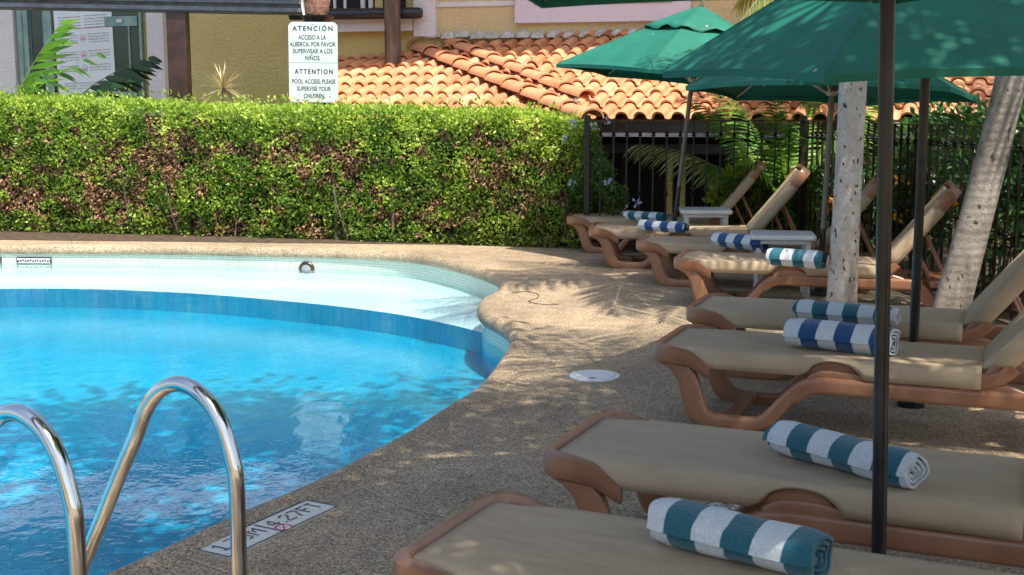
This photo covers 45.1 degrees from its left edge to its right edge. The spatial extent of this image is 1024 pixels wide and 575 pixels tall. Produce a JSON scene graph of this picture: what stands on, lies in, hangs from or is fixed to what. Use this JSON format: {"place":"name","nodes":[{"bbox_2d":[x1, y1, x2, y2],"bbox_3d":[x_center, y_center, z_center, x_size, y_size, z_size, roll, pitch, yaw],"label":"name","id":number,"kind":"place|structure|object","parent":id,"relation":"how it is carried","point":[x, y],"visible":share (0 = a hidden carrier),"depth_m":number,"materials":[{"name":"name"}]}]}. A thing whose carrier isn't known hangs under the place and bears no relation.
{"place":"outdoors","nodes":[
{"label":"outdoors","id":0,"kind":"place"},
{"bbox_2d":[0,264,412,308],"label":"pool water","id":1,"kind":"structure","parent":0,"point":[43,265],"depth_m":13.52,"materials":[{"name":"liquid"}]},
{"bbox_2d":[0,307,489,574],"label":"pool floor","id":2,"kind":"structure","parent":0,"point":[303,404],"depth_m":8.29,"materials":[{"name":"blue tile"}]},
{"bbox_2d":[0,269,483,354],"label":"pool shelf","id":3,"kind":"object","parent":2,"relation":"on","point":[431,312],"visible":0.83,"depth_m":12.22,"materials":[{"name":"white tile"}]},
{"bbox_2d":[482,344,500,374],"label":"pool wall","id":4,"kind":"structure","parent":2,"relation":"on","point":[490,361],"depth_m":9.29,"materials":[{"name":"blue tile"}]},
{"bbox_2d":[0,254,508,358],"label":"pool tile band","id":5,"kind":"object","parent":4,"relation":"attached to","point":[495,343],"visible":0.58,"depth_m":13.62,"materials":[{"name":"tile"}]},
{"bbox_2d":[16,257,51,263],"bbox_3d":[-5.393,-0.305,13.905,0.400,0.072,0.020,0,8,2],"label":"depth strip","id":6,"kind":"object","parent":5,"relation":"attached to","point":[33,260],"visible":1,"depth_m":13.90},
{"bbox_2d":[298,261,314,272],"bbox_3d":[-2.264,-0.195,13.567,0.184,0.184,0.038,1,8,10],"label":"pool light","id":7,"kind":"object","parent":5,"relation":"attached to","point":[307,267],"visible":0.83,"depth_m":13.55,"materials":[{"name":"silver metal"}]},
{"bbox_2d":[0,211,1020,326],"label":"planting soil","id":8,"kind":"structure","parent":0,"point":[1004,320],"depth_m":14.62,"materials":[{"name":"brown soil"}]},
{"bbox_2d":[15,19,79,109],"bbox_3d":[-6.658,-2.380,16.027,2.212,2.168,1.134,0,8,0],"label":"palm plant","id":9,"kind":"object","parent":8,"relation":"on","point":[50,49],"visible":0.37,"depth_m":15.74,"materials":[{"name":"green plant"}]},
{"bbox_2d":[12,53,106,111],"bbox_3d":[-6.152,-2.183,15.765,1.752,1.654,1.564,0,8,0],"label":"palm plant","id":10,"kind":"object","parent":8,"relation":"on","point":[69,77],"visible":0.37,"depth_m":15.92,"materials":[{"name":"green plant"}]},
{"bbox_2d":[66,56,162,110],"bbox_3d":[-5.334,-2.676,16.507,1.335,0.858,0.702,-5,10,-29],"label":"palm plant","id":11,"kind":"object","parent":8,"relation":"on","point":[117,80],"visible":0.79,"depth_m":16.53,"materials":[{"name":"green plant"}]},
{"bbox_2d":[0,0,334,121],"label":"pergola","id":12,"kind":"object","parent":8,"relation":"on","point":[177,12],"visible":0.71,"depth_m":15.87,"materials":[{"name":"brown wood"}]},
{"bbox_2d":[288,22,337,102],"bbox_3d":[-2.511,-2.872,15.745,0.624,1.002,0.310,1,8,2],"label":"notice sign","id":13,"kind":"object","parent":12,"relation":"attached to","point":[313,59],"visible":0.98,"depth_m":15.60,"materials":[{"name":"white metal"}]},
{"bbox_2d":[196,64,247,113],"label":"spiky plant","id":14,"kind":"object","parent":8,"relation":"on","point":[222,80],"visible":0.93,"depth_m":15.76,"materials":[{"name":"beige plant"}]},
{"bbox_2d":[0,84,599,248],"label":"hedge","id":15,"kind":"object","parent":8,"relation":"on","point":[78,167],"visible":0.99,"depth_m":14.57,"materials":[{"name":"green plant"}]},
{"bbox_2d":[384,0,401,122],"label":"wooden column","id":16,"kind":"structure","parent":8,"relation":"on","point":[392,28],"depth_m":18.18,"materials":[{"name":"brown wood"}]},
{"bbox_2d":[0,0,899,205],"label":"house","id":17,"kind":"structure","parent":8,"relation":"on","point":[254,48],"depth_m":19.35,"materials":[{"name":"yellow paint"}]},
{"bbox_2d":[16,10,146,114],"bbox_3d":[-7.045,-4.116,20.086,2.272,2.702,0.081,2,9,14],"label":"window","id":18,"kind":"structure","parent":17,"relation":"in","point":[35,28],"depth_m":20.19,"materials":[{"name":"glass"}]},
{"bbox_2d":[53,11,115,94],"bbox_3d":[-6.972,-3.873,20.105,1.082,1.455,0.008,2,9,14],"label":"poster","id":19,"kind":"object","parent":17,"relation":"attached to","point":[92,34],"visible":0.78,"depth_m":20.09,"materials":[{"name":"white paper"}]},
{"bbox_2d":[329,0,405,8],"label":"window","id":20,"kind":"structure","parent":17,"relation":"in","point":[333,3],"depth_m":18.88,"materials":[{"name":"black glass"}]},
{"bbox_2d":[543,97,617,245],"bbox_3d":[0.755,-1.261,13.579,0.877,1.664,1.118,0,8,0],"label":"plumbago bush","id":21,"kind":"object","parent":8,"relation":"on","point":[594,164],"visible":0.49,"depth_m":13.59,"materials":[{"name":"green plant"}]},
{"bbox_2d":[592,158,641,214],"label":"plumbago bush","id":22,"kind":"object","parent":8,"relation":"on","point":[619,202],"visible":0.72,"depth_m":13.62,"materials":[{"name":"green plant"}]},
{"bbox_2d":[623,144,726,191],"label":"palm plant","id":23,"kind":"object","parent":8,"relation":"on","point":[671,159],"visible":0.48,"depth_m":13.59,"materials":[{"name":"green plant"}]},
{"bbox_2d":[701,160,771,224],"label":"lime shrub","id":24,"kind":"object","parent":8,"relation":"on","point":[712,196],"visible":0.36,"depth_m":13.33,"materials":[{"name":"green plant"}]},
{"bbox_2d":[733,169,818,233],"bbox_3d":[2.915,-0.796,13.471,0.996,1.024,0.747,0,8,0],"label":"leafy plant","id":25,"kind":"object","parent":8,"relation":"on","point":[767,192],"visible":0.26,"depth_m":13.35,"materials":[{"name":"green plant"}]},
{"bbox_2d":[729,0,837,239],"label":"palm tree","id":26,"kind":"object","parent":8,"relation":"on","point":[741,3],"visible":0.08,"depth_m":14.39,"materials":[{"name":"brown plant"}]},
{"bbox_2d":[680,95,900,227],"bbox_3d":[3.076,-1.357,13.569,2.465,1.855,2.383,0,8,0],"label":"areca palm","id":27,"kind":"object","parent":8,"relation":"on","point":[768,154],"visible":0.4,"depth_m":13.35,"materials":[{"name":"green plant"}]},
{"bbox_2d":[811,147,895,254],"bbox_3d":[3.571,-0.853,12.688,1.130,1.255,1.208,0,8,0],"label":"dark shrub","id":28,"kind":"object","parent":8,"relation":"on","point":[818,190],"visible":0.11,"depth_m":12.46,"materials":[{"name":"green plant"}]},
{"bbox_2d":[796,115,1023,318],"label":"iron fence","id":29,"kind":"object","parent":8,"relation":"on","point":[802,188],"visible":0.48,"depth_m":10.35,"materials":[{"name":"black metal"}]},
{"bbox_2d":[862,129,969,269],"bbox_3d":[3.751,-0.787,11.363,1.054,1.374,1.303,0,8,0],"label":"dark shrub","id":30,"kind":"object","parent":8,"relation":"on","point":[932,192],"visible":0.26,"depth_m":11.13,"materials":[{"name":"green plant"}]},
{"bbox_2d":[894,91,1021,231],"bbox_3d":[4.356,-1.034,11.903,1.342,1.704,1.543,0,8,0],"label":"dark shrub","id":31,"kind":"object","parent":8,"relation":"on","point":[915,119],"visible":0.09,"depth_m":11.75,"materials":[{"name":"green plant"}]},
{"bbox_2d":[926,93,1023,292],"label":"dark shrub","id":32,"kind":"object","parent":8,"relation":"on","point":[976,118],"visible":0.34,"depth_m":10.00,"materials":[{"name":"green plant"}]},
{"bbox_2d":[0,240,1023,574],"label":"ground","id":33,"kind":"structure","parent":0,"point":[584,324],"depth_m":6.27,"materials":[{"name":"concrete"}]},
{"bbox_2d":[0,244,533,574],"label":"pool coping","id":34,"kind":"object","parent":33,"relation":"on","point":[518,336],"visible":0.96,"depth_m":7.77,"materials":[{"name":"concrete"}]},
{"bbox_2d":[0,376,247,574],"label":"pool ladder","id":35,"kind":"object","parent":34,"relation":"attached to","point":[82,548],"visible":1,"depth_m":3.41,"materials":[{"name":"metal"}]},
{"bbox_2d":[198,499,339,558],"bbox_3d":[-0.897,0.894,4.586,0.172,0.020,0.638,5,9,28],"label":"depth marker","id":36,"kind":"object","parent":34,"relation":"attached to","point":[267,528],"visible":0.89,"depth_m":4.61,"materials":[{"name":"white tile"}]},
{"bbox_2d":[186,285,657,572],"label":"deck joints","id":37,"kind":"object","parent":33,"relation":"on","point":[465,456],"visible":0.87,"depth_m":5.30,"materials":[{"name":"grey concrete"}]},
{"bbox_2d":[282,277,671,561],"bbox_3d":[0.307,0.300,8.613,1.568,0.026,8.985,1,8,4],"label":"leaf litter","id":38,"kind":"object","parent":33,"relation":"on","point":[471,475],"visible":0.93,"depth_m":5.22,"materials":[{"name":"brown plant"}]},
{"bbox_2d":[512,291,557,304],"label":"fallen twig","id":39,"kind":"object","parent":33,"relation":"on","point":[534,298],"visible":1,"depth_m":9.98,"materials":[{"name":"brown wood"}]},
{"bbox_2d":[569,369,619,381],"bbox_3d":[0.481,0.514,7.162,0.296,0.024,0.296,0,8,0],"label":"drain lid","id":40,"kind":"object","parent":33,"relation":"on","point":[592,375],"visible":1,"depth_m":7.13,"materials":[{"name":"white plastic"}]},
{"bbox_2d":[556,1,733,256],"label":"parasol","id":41,"kind":"object","parent":33,"relation":"on","point":[652,50],"visible":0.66,"depth_m":12.11,"materials":[{"name":"green fabric"}]},
{"bbox_2d":[294,28,1010,241],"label":"tiled pavilion","id":42,"kind":"structure","parent":33,"relation":"on","point":[524,70],"depth_m":16.04,"materials":[{"name":"tile"}]},
{"bbox_2d":[566,159,765,252],"bbox_3d":[1.655,-0.882,13.305,2.098,1.008,0.680,1,8,9],"label":"sun lounger","id":43,"kind":"object","parent":33,"relation":"on","point":[580,223],"visible":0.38,"depth_m":13.11,"materials":[{"name":"brown plastic"}]},
{"bbox_2d":[623,211,666,220],"bbox_3d":[1.382,-0.743,12.835,0.477,0.101,0.142,6,10,36],"label":"rolled towel","id":44,"kind":"object","parent":43,"relation":"on","point":[642,215],"visible":0.99,"depth_m":12.77,"materials":[{"name":"fabric"}]},
{"bbox_2d":[583,115,800,249],"bbox_3d":[1.912,-1.109,13.218,2.287,1.460,0.064,1,8,9],"label":"iron fence","id":45,"kind":"object","parent":33,"relation":"on","point":[587,132],"visible":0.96,"depth_m":13.23,"materials":[{"name":"black metal"}]},
{"bbox_2d":[588,164,809,268],"bbox_3d":[1.812,-0.700,12.067,2.098,1.008,0.680,1,8,8],"label":"sun lounger","id":46,"kind":"object","parent":33,"relation":"on","point":[607,236],"visible":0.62,"depth_m":11.89,"materials":[{"name":"brown plastic"}]},
{"bbox_2d":[637,220,689,232],"bbox_3d":[1.436,-0.579,11.665,0.521,0.113,0.156,7,11,41],"label":"rolled towel","id":47,"kind":"object","parent":46,"relation":"on","point":[666,226],"visible":1,"depth_m":11.61,"materials":[{"name":"fabric"}]},
{"bbox_2d":[678,207,732,224],"bbox_3d":[1.980,-0.553,12.674,0.520,0.517,0.460,1,8,4],"label":"side table","id":48,"kind":"object","parent":33,"relation":"on","point":[721,213],"visible":0.62,"depth_m":12.46,"materials":[{"name":"white plastic"}]},
{"bbox_2d":[393,492,1018,574],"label":"sun lounger","id":49,"kind":"object","parent":33,"relation":"on","point":[508,533],"visible":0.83,"depth_m":3.27,"materials":[{"name":"fabric"}]},
{"bbox_2d":[646,498,833,574],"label":"rolled towel","id":50,"kind":"object","parent":49,"relation":"on","point":[769,544],"visible":1,"depth_m":3.15,"materials":[{"name":"fabric"}]},
{"bbox_2d":[706,502,739,509],"bbox_3d":[0.928,0.853,4.886,0.638,0.016,0.165,-7,11,-41],"label":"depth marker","id":51,"kind":"object","parent":33,"relation":"on","point":[725,506],"visible":0.06,"depth_m":4.83,"materials":[{"name":"white tile"}]},
{"bbox_2d":[528,0,919,554],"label":"parasol","id":52,"kind":"object","parent":33,"relation":"on","point":[883,264],"visible":1,"depth_m":3.43,"materials":[{"name":"black metal"}]},
{"bbox_2d":[636,173,876,293],"bbox_3d":[2.164,-0.510,10.769,2.098,1.008,0.680,2,9,16],"label":"sun lounger","id":53,"kind":"object","parent":33,"relation":"on","point":[658,250],"visible":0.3,"depth_m":10.72,"materials":[{"name":"brown plastic"}]},
{"bbox_2d":[711,232,769,250],"bbox_3d":[1.893,-0.382,10.256,0.190,0.134,0.507,-8,12,-44],"label":"rolled towel","id":54,"kind":"object","parent":53,"relation":"on","point":[735,241],"visible":0.95,"depth_m":10.20,"materials":[{"name":"fabric"}]},
{"bbox_2d":[750,230,816,298],"bbox_3d":[2.240,-0.196,10.240,0.520,0.517,0.460,1,8,9],"label":"side table","id":55,"kind":"object","parent":33,"relation":"on","point":[804,239],"visible":0.71,"depth_m":10.04,"materials":[{"name":"white plastic"}]},
{"bbox_2d":[543,411,1023,567],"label":"sun lounger","id":56,"kind":"object","parent":33,"relation":"on","point":[962,506],"visible":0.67,"depth_m":3.96,"materials":[{"name":"beige fabric"}]},
{"bbox_2d":[762,420,929,488],"bbox_3d":[1.076,0.537,4.016,0.158,0.122,0.565,-6,10,-36],"label":"rolled towel","id":57,"kind":"object","parent":56,"relation":"on","point":[908,469],"visible":0.94,"depth_m":3.96,"materials":[{"name":"fabric"}]},
{"bbox_2d":[673,180,961,306],"bbox_3d":[2.334,-0.330,9.542,2.098,1.008,0.680,2,9,16],"label":"sun lounger","id":58,"kind":"object","parent":33,"relation":"on","point":[697,267],"visible":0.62,"depth_m":9.36,"materials":[{"name":"brown plastic"}]},
{"bbox_2d":[766,248,827,268],"bbox_3d":[2.098,-0.215,9.097,0.430,0.137,0.189,6,10,35],"label":"rolled towel","id":59,"kind":"object","parent":58,"relation":"on","point":[811,259],"visible":1,"depth_m":9.04,"materials":[{"name":"fabric"}]},
{"bbox_2d":[685,76,977,295],"bbox_3d":[2.597,-1.113,10.125,2.403,2.370,2.083,2,5,0],"label":"parasol","id":60,"kind":"object","parent":33,"relation":"on","point":[742,88],"visible":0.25,"depth_m":10.17,"materials":[{"name":"green fabric"}]},
{"bbox_2d":[653,309,1023,430],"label":"sun lounger","id":61,"kind":"object","parent":33,"relation":"on","point":[959,375],"visible":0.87,"depth_m":5.87,"materials":[{"name":"brown plastic"}]},
{"bbox_2d":[783,318,900,355],"bbox_3d":[1.591,0.240,5.974,0.537,0.148,0.198,6,10,34],"label":"rolled towel","id":62,"kind":"object","parent":61,"relation":"on","point":[840,336],"visible":0.88,"depth_m":5.93,"materials":[{"name":"fabric"}]},
{"bbox_2d":[662,0,1023,408],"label":"parasol","id":63,"kind":"object","parent":33,"relation":"on","point":[825,42],"visible":0.84,"depth_m":5.36,"materials":[{"name":"green fabric"}]},
{"bbox_2d":[826,81,866,302],"bbox_3d":[2.462,-2.536,8.517,4.081,5.648,3.791,5,10,31],"label":"palm tree","id":64,"kind":"object","parent":33,"relation":"on","point":[842,284],"visible":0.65,"depth_m":8.80,"materials":[{"name":"grey plant"}]},
{"bbox_2d":[686,250,1023,379],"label":"sun lounger","id":65,"kind":"object","parent":33,"relation":"on","point":[971,324],"visible":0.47,"depth_m":7.01,"materials":[{"name":"beige fabric"}]},
{"bbox_2d":[792,299,900,326],"bbox_3d":[1.833,0.140,6.762,0.571,0.115,0.163,5,10,29],"label":"rolled towel","id":66,"kind":"object","parent":65,"relation":"on","point":[836,311],"visible":0.85,"depth_m":6.73,"materials":[{"name":"fabric"}]},
{"bbox_2d":[933,76,1023,308],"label":"palm tree","id":67,"kind":"object","parent":33,"relation":"on","point":[956,288],"visible":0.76,"depth_m":8.47,"materials":[{"name":"grey plant"}]}
]}

